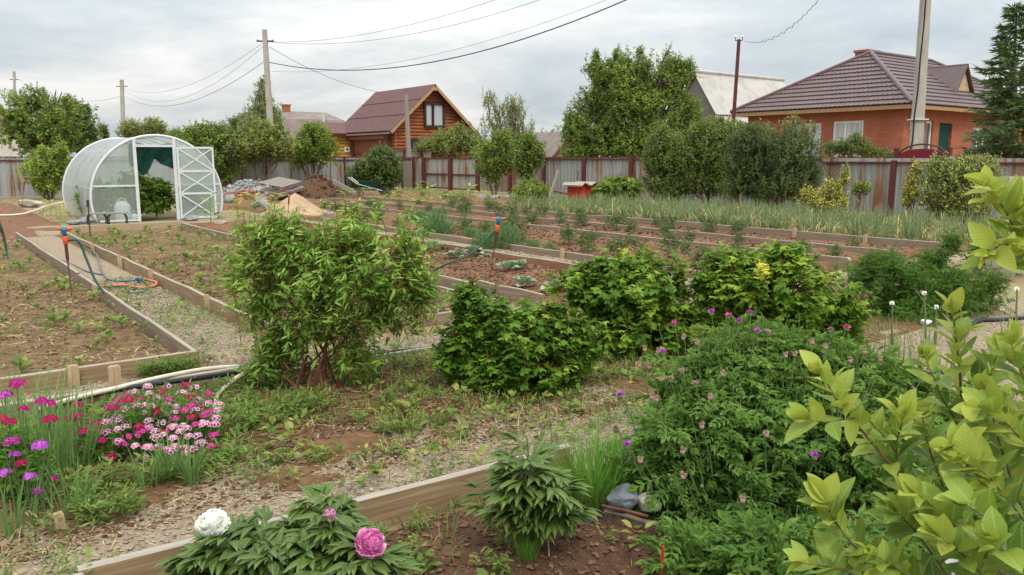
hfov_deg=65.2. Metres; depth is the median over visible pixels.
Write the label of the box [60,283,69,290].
seedling
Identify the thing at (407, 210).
potato plant
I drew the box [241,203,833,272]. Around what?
potato terrace soil
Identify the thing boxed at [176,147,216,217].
door
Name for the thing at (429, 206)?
potato plant
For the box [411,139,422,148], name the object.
window
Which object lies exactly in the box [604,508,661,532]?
board
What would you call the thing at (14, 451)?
sweet william clump
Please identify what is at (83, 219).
rock
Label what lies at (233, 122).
leafy tree
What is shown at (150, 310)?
gravel stones
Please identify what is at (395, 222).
potato plant
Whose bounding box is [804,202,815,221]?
onion plant
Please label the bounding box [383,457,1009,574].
front bed soil
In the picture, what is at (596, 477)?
grass clump
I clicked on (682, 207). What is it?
onion plant
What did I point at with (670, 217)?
potato plant
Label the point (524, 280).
cabbage
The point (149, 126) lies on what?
tree
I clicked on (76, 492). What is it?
sword leaf clump
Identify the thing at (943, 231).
onion plant
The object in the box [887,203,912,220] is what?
onion plant
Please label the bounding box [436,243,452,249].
cabbage
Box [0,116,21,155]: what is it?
plastered house
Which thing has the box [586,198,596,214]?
onion plant
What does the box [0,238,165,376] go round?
bed soil
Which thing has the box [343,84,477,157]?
log house
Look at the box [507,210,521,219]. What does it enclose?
potato plant
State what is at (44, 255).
edging plank
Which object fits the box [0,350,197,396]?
edging plank
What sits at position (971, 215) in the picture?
onion plant
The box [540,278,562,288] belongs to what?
cabbage
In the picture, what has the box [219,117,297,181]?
garden tree
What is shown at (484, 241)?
garden hose
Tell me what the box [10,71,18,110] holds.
concrete pole
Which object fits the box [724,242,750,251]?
potato plant
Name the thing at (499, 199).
grass strip
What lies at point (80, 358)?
seedling
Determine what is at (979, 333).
side gravel path
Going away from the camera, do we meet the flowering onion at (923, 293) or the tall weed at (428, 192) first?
the flowering onion at (923, 293)
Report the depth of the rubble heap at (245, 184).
32.26 m
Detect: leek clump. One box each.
[881,312,912,361]
[901,327,933,382]
[917,325,968,378]
[992,302,1023,330]
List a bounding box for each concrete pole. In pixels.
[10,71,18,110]
[116,80,127,156]
[256,29,273,129]
[909,0,930,149]
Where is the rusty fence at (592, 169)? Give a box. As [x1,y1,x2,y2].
[481,156,733,204]
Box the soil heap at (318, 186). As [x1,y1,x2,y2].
[272,174,362,199]
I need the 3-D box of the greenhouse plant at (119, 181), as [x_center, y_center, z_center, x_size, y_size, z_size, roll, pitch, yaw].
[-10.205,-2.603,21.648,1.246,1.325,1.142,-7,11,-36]
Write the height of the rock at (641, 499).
0.084 m
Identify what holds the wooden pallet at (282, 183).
on the wooden pallet at (278, 190)
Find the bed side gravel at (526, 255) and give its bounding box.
[296,219,694,292]
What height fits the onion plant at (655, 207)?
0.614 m
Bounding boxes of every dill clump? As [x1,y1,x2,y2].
[405,208,431,222]
[414,206,457,235]
[462,226,479,237]
[467,227,499,249]
[487,219,524,249]
[524,239,540,246]
[542,241,557,249]
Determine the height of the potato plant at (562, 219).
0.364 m
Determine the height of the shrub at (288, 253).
1.372 m
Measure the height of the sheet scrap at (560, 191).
0.152 m
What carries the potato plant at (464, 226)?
on the potato terrace soil at (544, 240)
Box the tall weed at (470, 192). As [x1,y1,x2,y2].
[463,183,477,202]
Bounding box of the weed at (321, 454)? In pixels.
[300,446,335,463]
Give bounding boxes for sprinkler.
[0,210,6,252]
[22,176,26,202]
[55,227,72,295]
[286,190,292,218]
[489,217,505,278]
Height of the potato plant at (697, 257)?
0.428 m
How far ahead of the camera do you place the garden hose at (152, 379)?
5.15 m
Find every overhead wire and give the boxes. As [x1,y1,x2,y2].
[124,44,260,92]
[124,48,260,101]
[124,62,262,105]
[269,0,625,70]
[270,47,377,91]
[272,0,604,71]
[274,0,537,43]
[298,0,493,41]
[745,0,817,42]
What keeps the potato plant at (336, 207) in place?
on the potato terrace soil at (544, 240)
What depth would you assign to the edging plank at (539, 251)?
12.72 m
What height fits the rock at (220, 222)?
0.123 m
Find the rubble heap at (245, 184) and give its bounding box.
[223,179,268,194]
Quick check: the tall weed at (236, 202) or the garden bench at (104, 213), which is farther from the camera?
the tall weed at (236, 202)
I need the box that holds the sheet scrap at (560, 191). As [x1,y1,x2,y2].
[553,190,566,194]
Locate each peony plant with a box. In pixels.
[153,481,424,574]
[456,431,603,550]
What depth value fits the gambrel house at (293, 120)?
62.92 m
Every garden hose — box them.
[0,201,63,215]
[0,222,8,258]
[35,252,102,274]
[39,364,242,411]
[52,345,445,408]
[68,239,103,293]
[76,242,133,281]
[100,278,157,287]
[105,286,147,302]
[214,372,243,409]
[431,230,494,271]
[972,316,1023,324]
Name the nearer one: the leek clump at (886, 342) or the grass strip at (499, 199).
the leek clump at (886, 342)
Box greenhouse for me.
[62,134,222,222]
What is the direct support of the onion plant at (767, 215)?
on the onion bed soil at (965, 247)
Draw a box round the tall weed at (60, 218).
[51,205,67,221]
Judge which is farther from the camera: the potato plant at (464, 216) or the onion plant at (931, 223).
the potato plant at (464, 216)
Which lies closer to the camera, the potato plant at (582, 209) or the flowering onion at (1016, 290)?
the flowering onion at (1016, 290)
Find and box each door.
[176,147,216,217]
[938,124,949,152]
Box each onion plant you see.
[512,193,520,208]
[515,190,528,207]
[523,192,534,209]
[535,190,547,209]
[546,195,561,210]
[562,196,572,212]
[570,195,580,212]
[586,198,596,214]
[589,193,597,214]
[606,199,620,215]
[618,199,628,215]
[618,202,636,217]
[627,193,637,209]
[638,198,654,218]
[648,196,660,218]
[650,202,665,218]
[653,196,660,216]
[662,197,676,212]
[677,200,687,220]
[680,199,695,221]
[716,207,728,224]
[723,204,745,224]
[723,209,727,224]
[728,198,741,221]
[744,211,760,226]
[746,206,761,226]
[752,198,761,215]
[755,206,775,228]
[759,202,775,226]
[767,203,778,222]
[771,196,786,213]
[773,213,787,229]
[774,204,801,229]
[776,199,791,216]
[781,209,794,226]
[784,199,798,227]
[789,201,813,230]
[801,214,811,231]
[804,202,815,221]
[808,212,825,231]
[810,200,829,219]
[812,208,826,231]
[818,210,829,231]
[822,210,846,233]
[823,205,854,230]
[834,217,848,232]
[852,212,879,235]
[857,212,890,235]
[858,212,873,231]
[861,213,889,236]
[863,202,880,224]
[868,221,881,236]
[870,206,899,231]
[873,208,888,237]
[882,219,900,238]
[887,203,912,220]
[887,210,905,229]
[889,210,907,238]
[896,212,921,236]
[899,213,916,239]
[904,212,922,235]
[907,206,923,234]
[910,209,949,240]
[925,210,935,235]
[926,227,941,241]
[928,215,950,238]
[932,206,954,226]
[935,221,958,241]
[941,217,958,234]
[945,210,958,231]
[951,210,974,232]
[962,207,985,221]
[962,217,980,242]
[978,209,994,225]
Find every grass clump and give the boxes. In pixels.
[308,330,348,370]
[329,345,388,388]
[496,530,549,562]
[517,403,658,508]
[571,414,641,480]
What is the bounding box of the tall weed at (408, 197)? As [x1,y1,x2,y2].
[402,193,417,216]
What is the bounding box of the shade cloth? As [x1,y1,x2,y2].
[128,143,172,174]
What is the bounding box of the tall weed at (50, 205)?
[41,199,56,215]
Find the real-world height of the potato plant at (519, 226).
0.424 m
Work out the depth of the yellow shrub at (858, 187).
19.32 m
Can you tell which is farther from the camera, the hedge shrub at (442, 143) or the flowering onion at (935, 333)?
the hedge shrub at (442, 143)
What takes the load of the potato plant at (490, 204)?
on the terrace soil at (909, 252)
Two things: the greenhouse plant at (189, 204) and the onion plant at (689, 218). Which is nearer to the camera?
the onion plant at (689, 218)
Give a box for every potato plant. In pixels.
[316,198,330,208]
[327,197,343,211]
[342,202,357,215]
[354,187,363,195]
[357,208,371,221]
[364,198,373,206]
[367,207,388,222]
[369,202,383,213]
[383,188,391,197]
[391,215,401,224]
[396,202,403,209]
[401,207,413,219]
[424,203,435,211]
[437,203,447,213]
[442,190,451,198]
[445,194,458,202]
[447,199,455,208]
[454,201,472,214]
[456,210,474,224]
[456,219,472,233]
[458,198,474,209]
[476,219,495,232]
[482,199,495,210]
[489,201,507,216]
[496,215,512,228]
[504,199,520,213]
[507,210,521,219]
[508,215,527,232]
[515,229,530,243]
[521,206,529,214]
[524,209,541,223]
[534,203,549,217]
[554,211,568,223]
[558,223,579,245]
[572,207,585,216]
[572,229,598,252]
[573,212,589,225]
[587,228,600,241]
[604,211,622,229]
[604,233,633,254]
[612,207,631,223]
[623,230,640,245]
[624,218,640,232]
[633,241,652,256]
[650,216,661,225]
[656,230,687,251]
[657,223,671,234]
[659,211,678,228]
[680,240,694,253]
[682,224,696,239]
[686,243,713,266]
[700,215,720,232]
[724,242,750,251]
[728,217,750,232]
[730,232,747,243]
[796,238,813,251]
[825,243,844,256]
[845,233,862,246]
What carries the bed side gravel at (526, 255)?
on the ground at (1008, 294)
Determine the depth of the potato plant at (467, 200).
22.63 m
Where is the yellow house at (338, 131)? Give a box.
[299,122,373,156]
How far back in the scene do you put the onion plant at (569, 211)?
21.17 m
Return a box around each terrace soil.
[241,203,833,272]
[305,198,925,266]
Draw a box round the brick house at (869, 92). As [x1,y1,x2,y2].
[730,49,1023,196]
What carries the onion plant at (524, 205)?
on the onion bed soil at (965, 247)
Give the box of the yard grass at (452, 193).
[1,186,987,225]
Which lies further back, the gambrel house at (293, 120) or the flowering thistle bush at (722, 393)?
the gambrel house at (293, 120)
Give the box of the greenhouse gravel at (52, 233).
[26,217,269,235]
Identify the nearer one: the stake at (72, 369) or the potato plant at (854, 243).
the stake at (72, 369)
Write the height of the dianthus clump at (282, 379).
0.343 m
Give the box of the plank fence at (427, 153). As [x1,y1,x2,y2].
[392,148,431,157]
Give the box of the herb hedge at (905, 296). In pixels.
[833,227,1015,330]
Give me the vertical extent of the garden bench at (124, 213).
0.316 m
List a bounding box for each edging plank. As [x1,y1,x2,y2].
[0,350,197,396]
[0,366,242,419]
[15,232,79,285]
[60,230,154,278]
[65,221,179,233]
[77,444,569,574]
[78,274,199,367]
[153,271,277,339]
[181,222,259,247]
[272,345,438,376]
[287,219,442,249]
[301,311,454,343]
[319,217,509,250]
[320,203,541,228]
[323,253,477,289]
[328,197,508,217]
[360,196,602,218]
[376,272,496,299]
[444,243,672,287]
[478,280,544,307]
[510,244,695,278]
[512,215,898,257]
[543,226,849,269]
[604,215,942,254]
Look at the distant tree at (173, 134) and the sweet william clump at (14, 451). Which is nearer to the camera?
the sweet william clump at (14, 451)
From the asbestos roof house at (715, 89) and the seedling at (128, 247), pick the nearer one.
the seedling at (128, 247)
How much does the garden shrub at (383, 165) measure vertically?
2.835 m
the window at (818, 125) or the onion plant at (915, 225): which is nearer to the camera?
the onion plant at (915, 225)
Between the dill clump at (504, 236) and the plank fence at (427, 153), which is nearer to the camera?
the dill clump at (504, 236)
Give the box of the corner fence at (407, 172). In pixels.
[396,156,411,188]
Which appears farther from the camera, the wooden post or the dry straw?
the wooden post
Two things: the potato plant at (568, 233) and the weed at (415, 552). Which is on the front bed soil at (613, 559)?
the weed at (415, 552)
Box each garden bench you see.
[85,212,107,224]
[106,212,128,223]
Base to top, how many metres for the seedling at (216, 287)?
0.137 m
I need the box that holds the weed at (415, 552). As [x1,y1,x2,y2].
[396,531,426,559]
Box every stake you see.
[52,511,66,530]
[66,364,79,387]
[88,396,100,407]
[90,243,94,255]
[92,285,98,299]
[108,365,120,386]
[117,255,122,269]
[148,269,152,282]
[204,294,209,313]
[243,361,253,388]
[560,248,564,258]
[792,228,796,237]
[862,234,867,243]
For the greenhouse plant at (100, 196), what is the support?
on the ground at (1008, 294)
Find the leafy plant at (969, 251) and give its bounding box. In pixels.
[960,240,1023,270]
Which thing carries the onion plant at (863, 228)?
on the onion bed soil at (965, 247)
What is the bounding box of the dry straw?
[0,211,877,574]
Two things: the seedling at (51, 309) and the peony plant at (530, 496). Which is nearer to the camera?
the peony plant at (530, 496)
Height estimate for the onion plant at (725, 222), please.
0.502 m
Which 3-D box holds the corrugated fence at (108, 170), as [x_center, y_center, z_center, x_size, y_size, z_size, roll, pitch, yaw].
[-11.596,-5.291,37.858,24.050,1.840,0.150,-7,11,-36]
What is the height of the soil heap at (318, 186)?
1.158 m
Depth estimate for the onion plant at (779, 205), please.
19.37 m
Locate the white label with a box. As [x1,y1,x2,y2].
[945,559,958,574]
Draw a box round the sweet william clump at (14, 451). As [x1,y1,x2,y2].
[0,379,70,520]
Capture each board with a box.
[549,170,559,199]
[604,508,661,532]
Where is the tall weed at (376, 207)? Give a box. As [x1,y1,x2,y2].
[365,199,383,222]
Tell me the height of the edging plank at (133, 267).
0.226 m
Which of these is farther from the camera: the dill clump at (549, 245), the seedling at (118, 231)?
the seedling at (118, 231)
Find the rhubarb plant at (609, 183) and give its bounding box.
[591,172,643,202]
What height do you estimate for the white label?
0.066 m
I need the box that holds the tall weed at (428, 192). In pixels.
[419,181,437,201]
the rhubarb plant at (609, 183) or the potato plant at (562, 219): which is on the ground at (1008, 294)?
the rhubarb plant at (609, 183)
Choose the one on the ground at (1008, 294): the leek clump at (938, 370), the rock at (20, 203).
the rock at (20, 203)
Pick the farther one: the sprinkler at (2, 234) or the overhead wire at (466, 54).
the overhead wire at (466, 54)
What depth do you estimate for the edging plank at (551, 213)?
23.98 m
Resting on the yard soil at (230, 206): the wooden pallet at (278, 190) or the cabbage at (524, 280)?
the wooden pallet at (278, 190)
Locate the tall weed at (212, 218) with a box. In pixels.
[196,192,224,223]
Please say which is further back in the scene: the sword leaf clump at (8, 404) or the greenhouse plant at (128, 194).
the greenhouse plant at (128, 194)
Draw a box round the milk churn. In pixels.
[114,198,130,219]
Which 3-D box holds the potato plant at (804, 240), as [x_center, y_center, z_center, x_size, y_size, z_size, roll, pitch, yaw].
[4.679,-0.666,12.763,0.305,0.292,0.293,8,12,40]
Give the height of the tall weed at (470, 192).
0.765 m
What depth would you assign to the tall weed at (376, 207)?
18.61 m
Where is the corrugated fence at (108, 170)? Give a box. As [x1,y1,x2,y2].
[0,156,415,196]
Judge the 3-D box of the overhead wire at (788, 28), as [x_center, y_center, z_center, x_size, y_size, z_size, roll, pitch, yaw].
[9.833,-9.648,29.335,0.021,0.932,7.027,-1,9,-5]
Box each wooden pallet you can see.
[258,177,301,189]
[258,185,304,196]
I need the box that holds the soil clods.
[0,216,963,574]
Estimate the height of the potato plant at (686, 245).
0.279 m
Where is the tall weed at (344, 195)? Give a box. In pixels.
[336,189,353,207]
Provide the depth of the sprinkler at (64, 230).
8.69 m
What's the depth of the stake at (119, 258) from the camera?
11.57 m
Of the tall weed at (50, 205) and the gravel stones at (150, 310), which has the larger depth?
the tall weed at (50, 205)
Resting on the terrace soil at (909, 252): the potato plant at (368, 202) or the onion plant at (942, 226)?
the potato plant at (368, 202)
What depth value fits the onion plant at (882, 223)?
15.51 m
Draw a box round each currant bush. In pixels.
[430,269,608,399]
[542,243,708,362]
[685,235,882,347]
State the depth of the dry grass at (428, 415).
4.89 m
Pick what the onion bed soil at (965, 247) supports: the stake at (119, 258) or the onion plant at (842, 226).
the onion plant at (842, 226)
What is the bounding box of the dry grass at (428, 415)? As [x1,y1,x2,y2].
[0,189,704,574]
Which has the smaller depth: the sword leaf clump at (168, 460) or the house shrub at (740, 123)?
the sword leaf clump at (168, 460)
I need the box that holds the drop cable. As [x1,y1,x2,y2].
[909,0,926,149]
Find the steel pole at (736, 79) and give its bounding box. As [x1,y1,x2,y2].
[731,35,743,122]
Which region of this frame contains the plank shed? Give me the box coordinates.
[535,132,570,156]
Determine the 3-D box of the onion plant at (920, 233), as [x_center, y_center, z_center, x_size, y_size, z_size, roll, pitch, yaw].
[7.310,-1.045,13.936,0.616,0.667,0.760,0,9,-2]
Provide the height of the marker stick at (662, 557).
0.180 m
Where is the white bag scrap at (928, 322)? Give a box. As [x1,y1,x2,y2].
[920,319,931,325]
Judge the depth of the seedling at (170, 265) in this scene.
10.79 m
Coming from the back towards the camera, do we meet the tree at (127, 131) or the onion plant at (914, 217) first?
the tree at (127, 131)
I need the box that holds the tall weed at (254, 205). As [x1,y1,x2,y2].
[241,192,262,216]
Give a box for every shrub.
[214,201,446,389]
[344,141,403,189]
[413,120,484,160]
[508,176,550,202]
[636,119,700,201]
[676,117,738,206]
[701,114,775,154]
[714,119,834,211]
[759,110,816,136]
[782,165,1023,574]
[794,161,859,217]
[821,129,906,157]
[851,179,874,212]
[899,156,926,220]
[913,147,1005,223]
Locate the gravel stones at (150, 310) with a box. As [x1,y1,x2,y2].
[0,248,1022,574]
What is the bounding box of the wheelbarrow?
[348,177,386,194]
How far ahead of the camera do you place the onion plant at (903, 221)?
15.05 m
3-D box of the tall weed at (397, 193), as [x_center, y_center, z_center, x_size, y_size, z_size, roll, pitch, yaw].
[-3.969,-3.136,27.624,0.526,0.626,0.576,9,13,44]
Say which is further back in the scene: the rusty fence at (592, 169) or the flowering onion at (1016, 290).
the rusty fence at (592, 169)
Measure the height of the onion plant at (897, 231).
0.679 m
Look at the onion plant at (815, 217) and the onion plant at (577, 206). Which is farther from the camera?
the onion plant at (577, 206)
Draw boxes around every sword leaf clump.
[0,343,107,465]
[0,362,90,483]
[0,363,130,481]
[0,458,73,539]
[21,454,108,522]
[24,382,120,455]
[125,440,173,492]
[138,416,192,479]
[161,434,212,486]
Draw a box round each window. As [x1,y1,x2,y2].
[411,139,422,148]
[423,102,444,127]
[794,123,820,156]
[832,120,863,156]
[924,121,931,148]
[972,128,983,153]
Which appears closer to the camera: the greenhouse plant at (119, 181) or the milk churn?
the milk churn
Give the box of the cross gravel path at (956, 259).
[0,252,967,402]
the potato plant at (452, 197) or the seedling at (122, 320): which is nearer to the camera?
the seedling at (122, 320)
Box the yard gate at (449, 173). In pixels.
[421,157,479,191]
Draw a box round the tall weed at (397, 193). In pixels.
[391,188,403,198]
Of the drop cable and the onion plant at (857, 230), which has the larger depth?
the drop cable
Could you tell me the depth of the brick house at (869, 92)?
32.87 m
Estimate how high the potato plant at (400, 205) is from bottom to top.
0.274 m
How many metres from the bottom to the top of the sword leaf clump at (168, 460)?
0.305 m
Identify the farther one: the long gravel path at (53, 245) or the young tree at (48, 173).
the young tree at (48, 173)
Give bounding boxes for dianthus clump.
[64,401,132,469]
[85,382,225,465]
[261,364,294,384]
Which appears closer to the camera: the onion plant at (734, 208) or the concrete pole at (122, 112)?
the onion plant at (734, 208)
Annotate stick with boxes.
[601,504,648,517]
[660,545,663,574]
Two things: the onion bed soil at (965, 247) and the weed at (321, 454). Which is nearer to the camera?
the weed at (321, 454)
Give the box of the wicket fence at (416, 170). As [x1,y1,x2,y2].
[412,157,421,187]
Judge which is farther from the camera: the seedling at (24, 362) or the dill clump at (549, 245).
the dill clump at (549, 245)
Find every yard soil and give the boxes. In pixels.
[0,202,60,239]
[166,194,282,209]
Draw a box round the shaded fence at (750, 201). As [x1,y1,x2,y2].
[734,156,821,209]
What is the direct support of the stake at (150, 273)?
on the long gravel path at (53, 245)
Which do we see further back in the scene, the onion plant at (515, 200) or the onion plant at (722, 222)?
the onion plant at (515, 200)
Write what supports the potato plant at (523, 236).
on the potato terrace soil at (544, 240)
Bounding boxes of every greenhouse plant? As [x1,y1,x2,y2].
[70,177,118,217]
[110,169,155,213]
[116,172,161,214]
[135,177,179,216]
[170,181,213,214]
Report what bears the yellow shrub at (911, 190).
on the ground at (1008, 294)
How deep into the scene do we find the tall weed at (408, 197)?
18.99 m
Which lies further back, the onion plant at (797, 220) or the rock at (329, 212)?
the rock at (329, 212)
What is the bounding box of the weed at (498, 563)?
[484,550,514,574]
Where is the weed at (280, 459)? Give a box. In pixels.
[265,444,299,466]
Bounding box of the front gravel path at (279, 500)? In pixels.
[0,377,666,574]
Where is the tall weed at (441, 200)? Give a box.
[433,194,448,210]
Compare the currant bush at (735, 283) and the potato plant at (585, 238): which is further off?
the potato plant at (585, 238)
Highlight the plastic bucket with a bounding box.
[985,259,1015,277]
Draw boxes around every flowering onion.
[843,258,852,280]
[883,301,905,346]
[916,291,937,345]
[922,305,944,344]
[1014,286,1019,321]
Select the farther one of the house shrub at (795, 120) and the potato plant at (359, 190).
the potato plant at (359, 190)
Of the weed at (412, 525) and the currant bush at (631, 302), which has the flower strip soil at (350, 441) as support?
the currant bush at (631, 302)
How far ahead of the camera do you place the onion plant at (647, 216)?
18.95 m
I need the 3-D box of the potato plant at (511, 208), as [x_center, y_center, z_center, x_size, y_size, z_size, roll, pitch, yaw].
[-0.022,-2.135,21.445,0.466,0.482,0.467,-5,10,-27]
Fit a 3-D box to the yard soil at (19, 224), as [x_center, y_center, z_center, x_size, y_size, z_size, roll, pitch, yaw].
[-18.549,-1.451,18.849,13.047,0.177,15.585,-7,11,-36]
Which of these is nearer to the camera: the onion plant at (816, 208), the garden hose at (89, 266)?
the garden hose at (89, 266)
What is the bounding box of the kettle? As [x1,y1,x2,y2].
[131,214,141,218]
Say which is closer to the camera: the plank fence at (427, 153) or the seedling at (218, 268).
the seedling at (218, 268)
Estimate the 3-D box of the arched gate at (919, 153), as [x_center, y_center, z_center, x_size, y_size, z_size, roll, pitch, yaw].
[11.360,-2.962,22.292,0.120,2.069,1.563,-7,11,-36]
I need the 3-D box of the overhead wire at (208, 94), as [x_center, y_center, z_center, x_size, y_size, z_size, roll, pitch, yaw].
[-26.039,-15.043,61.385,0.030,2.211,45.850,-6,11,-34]
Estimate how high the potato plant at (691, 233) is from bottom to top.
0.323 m
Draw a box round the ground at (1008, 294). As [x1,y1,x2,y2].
[0,162,1023,533]
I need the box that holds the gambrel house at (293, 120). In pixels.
[275,104,344,155]
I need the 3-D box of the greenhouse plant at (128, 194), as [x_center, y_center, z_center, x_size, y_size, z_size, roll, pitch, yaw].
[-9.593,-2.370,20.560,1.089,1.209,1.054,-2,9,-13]
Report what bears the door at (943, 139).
in the brick house at (869, 92)
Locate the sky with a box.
[0,0,1023,157]
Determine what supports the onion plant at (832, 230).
on the onion bed soil at (965, 247)
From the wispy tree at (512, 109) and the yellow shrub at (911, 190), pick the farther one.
the wispy tree at (512, 109)
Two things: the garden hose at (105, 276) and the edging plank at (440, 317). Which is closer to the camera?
the edging plank at (440, 317)
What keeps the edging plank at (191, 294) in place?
on the ground at (1008, 294)
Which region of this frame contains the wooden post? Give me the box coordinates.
[404,94,411,187]
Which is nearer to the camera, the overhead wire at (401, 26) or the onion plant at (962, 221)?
the onion plant at (962, 221)
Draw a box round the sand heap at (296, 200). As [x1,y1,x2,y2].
[258,193,326,218]
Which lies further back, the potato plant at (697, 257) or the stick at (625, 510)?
the potato plant at (697, 257)
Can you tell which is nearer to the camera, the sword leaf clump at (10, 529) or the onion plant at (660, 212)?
the sword leaf clump at (10, 529)
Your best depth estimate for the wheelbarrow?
34.51 m
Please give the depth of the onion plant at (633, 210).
19.26 m
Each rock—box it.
[17,199,28,206]
[24,200,42,207]
[66,220,82,224]
[78,217,95,223]
[184,215,199,220]
[214,220,226,223]
[223,195,235,202]
[250,198,270,210]
[254,194,267,201]
[324,211,333,214]
[607,483,640,509]
[638,491,661,512]
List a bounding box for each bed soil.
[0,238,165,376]
[73,228,452,326]
[189,220,579,308]
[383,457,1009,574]
[533,208,1002,254]
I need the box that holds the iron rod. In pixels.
[86,200,90,234]
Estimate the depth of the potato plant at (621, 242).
12.33 m
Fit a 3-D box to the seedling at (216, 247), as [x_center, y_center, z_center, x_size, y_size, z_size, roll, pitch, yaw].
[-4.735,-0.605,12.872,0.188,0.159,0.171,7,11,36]
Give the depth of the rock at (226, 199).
27.22 m
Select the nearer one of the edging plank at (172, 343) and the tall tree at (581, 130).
the edging plank at (172, 343)
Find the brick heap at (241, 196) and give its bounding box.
[223,188,277,200]
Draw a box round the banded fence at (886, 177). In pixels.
[821,158,1023,221]
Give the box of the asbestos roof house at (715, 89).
[673,69,785,153]
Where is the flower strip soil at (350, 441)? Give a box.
[0,285,999,556]
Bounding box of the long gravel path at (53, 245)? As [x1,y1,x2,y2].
[26,236,267,366]
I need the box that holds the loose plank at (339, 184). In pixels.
[332,179,356,195]
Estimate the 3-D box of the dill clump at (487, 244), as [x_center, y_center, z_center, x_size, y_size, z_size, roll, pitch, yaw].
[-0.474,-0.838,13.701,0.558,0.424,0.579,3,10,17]
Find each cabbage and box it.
[425,240,441,248]
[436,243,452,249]
[442,247,468,256]
[463,245,483,253]
[479,253,494,258]
[496,260,521,269]
[512,276,537,286]
[516,259,531,267]
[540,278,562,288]
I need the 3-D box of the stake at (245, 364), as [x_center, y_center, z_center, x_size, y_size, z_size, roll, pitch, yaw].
[-1.800,0.656,5.466,0.060,0.298,0.045,-2,5,-37]
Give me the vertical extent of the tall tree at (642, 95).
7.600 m
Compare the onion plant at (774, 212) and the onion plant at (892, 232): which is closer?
the onion plant at (892, 232)
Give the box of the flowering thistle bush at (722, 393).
[593,309,1021,574]
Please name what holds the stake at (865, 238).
on the terrace soil at (909, 252)
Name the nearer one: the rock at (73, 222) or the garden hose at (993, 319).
the garden hose at (993, 319)
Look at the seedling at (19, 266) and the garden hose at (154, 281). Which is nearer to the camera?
the garden hose at (154, 281)
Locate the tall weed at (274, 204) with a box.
[261,192,286,216]
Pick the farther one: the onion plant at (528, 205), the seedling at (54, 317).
the onion plant at (528, 205)
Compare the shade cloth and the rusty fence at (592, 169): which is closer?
the shade cloth
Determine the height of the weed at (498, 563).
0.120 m
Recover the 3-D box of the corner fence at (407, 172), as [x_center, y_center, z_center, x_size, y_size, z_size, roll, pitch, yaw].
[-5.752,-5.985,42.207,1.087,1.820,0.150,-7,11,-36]
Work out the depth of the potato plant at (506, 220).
16.76 m
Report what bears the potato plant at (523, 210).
on the terrace soil at (909, 252)
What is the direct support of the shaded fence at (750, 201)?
on the ground at (1008, 294)
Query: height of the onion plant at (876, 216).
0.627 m
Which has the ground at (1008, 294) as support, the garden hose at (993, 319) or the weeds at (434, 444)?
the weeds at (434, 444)
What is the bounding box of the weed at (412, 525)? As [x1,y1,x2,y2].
[400,503,437,530]
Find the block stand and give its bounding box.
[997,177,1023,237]
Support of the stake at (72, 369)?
attached to the edging plank at (99, 372)
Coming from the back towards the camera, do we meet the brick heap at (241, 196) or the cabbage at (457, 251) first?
the brick heap at (241, 196)
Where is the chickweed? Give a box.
[20,297,347,574]
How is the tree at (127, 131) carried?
on the ground at (1008, 294)
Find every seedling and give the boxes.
[9,259,19,267]
[11,261,25,272]
[11,354,34,373]
[24,255,34,260]
[26,290,37,296]
[30,301,42,308]
[47,305,59,311]
[47,311,63,325]
[56,278,72,290]
[57,308,72,319]
[58,275,73,284]
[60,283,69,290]
[69,320,85,333]
[72,355,86,365]
[85,290,101,300]
[90,336,102,349]
[99,328,114,341]
[114,228,122,234]
[114,315,128,327]
[122,244,131,250]
[135,234,145,239]
[157,246,165,253]
[163,261,174,270]
[171,266,180,275]
[181,250,191,260]
[193,271,205,281]
[194,261,203,269]
[212,245,222,250]
[212,285,221,293]
[213,265,223,271]
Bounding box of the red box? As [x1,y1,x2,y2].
[562,181,597,200]
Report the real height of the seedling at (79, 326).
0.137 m
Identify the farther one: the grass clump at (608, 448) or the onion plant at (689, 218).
the onion plant at (689, 218)
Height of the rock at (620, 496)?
0.108 m
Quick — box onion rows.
[502,190,1009,246]
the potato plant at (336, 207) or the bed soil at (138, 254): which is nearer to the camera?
the bed soil at (138, 254)
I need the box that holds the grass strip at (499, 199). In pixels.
[356,191,557,207]
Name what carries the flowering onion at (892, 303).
on the side gravel path at (979, 333)
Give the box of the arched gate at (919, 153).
[893,143,952,216]
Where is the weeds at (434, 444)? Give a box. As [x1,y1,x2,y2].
[0,232,916,574]
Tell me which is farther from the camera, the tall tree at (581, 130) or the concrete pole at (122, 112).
the concrete pole at (122, 112)
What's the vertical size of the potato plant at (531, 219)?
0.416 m
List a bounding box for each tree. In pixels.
[0,82,93,155]
[15,141,71,199]
[65,95,102,152]
[100,122,110,138]
[114,116,142,156]
[132,115,169,135]
[165,126,186,140]
[178,118,246,187]
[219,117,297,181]
[226,109,246,152]
[232,75,285,137]
[287,120,342,177]
[466,123,518,195]
[470,87,537,149]
[508,128,546,182]
[554,45,641,156]
[596,41,707,156]
[954,1,1023,157]
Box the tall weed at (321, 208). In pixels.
[316,199,329,217]
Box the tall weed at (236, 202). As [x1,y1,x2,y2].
[224,195,248,217]
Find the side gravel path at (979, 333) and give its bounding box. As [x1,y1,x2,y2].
[861,297,1023,402]
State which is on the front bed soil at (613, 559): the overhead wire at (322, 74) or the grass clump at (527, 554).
the grass clump at (527, 554)

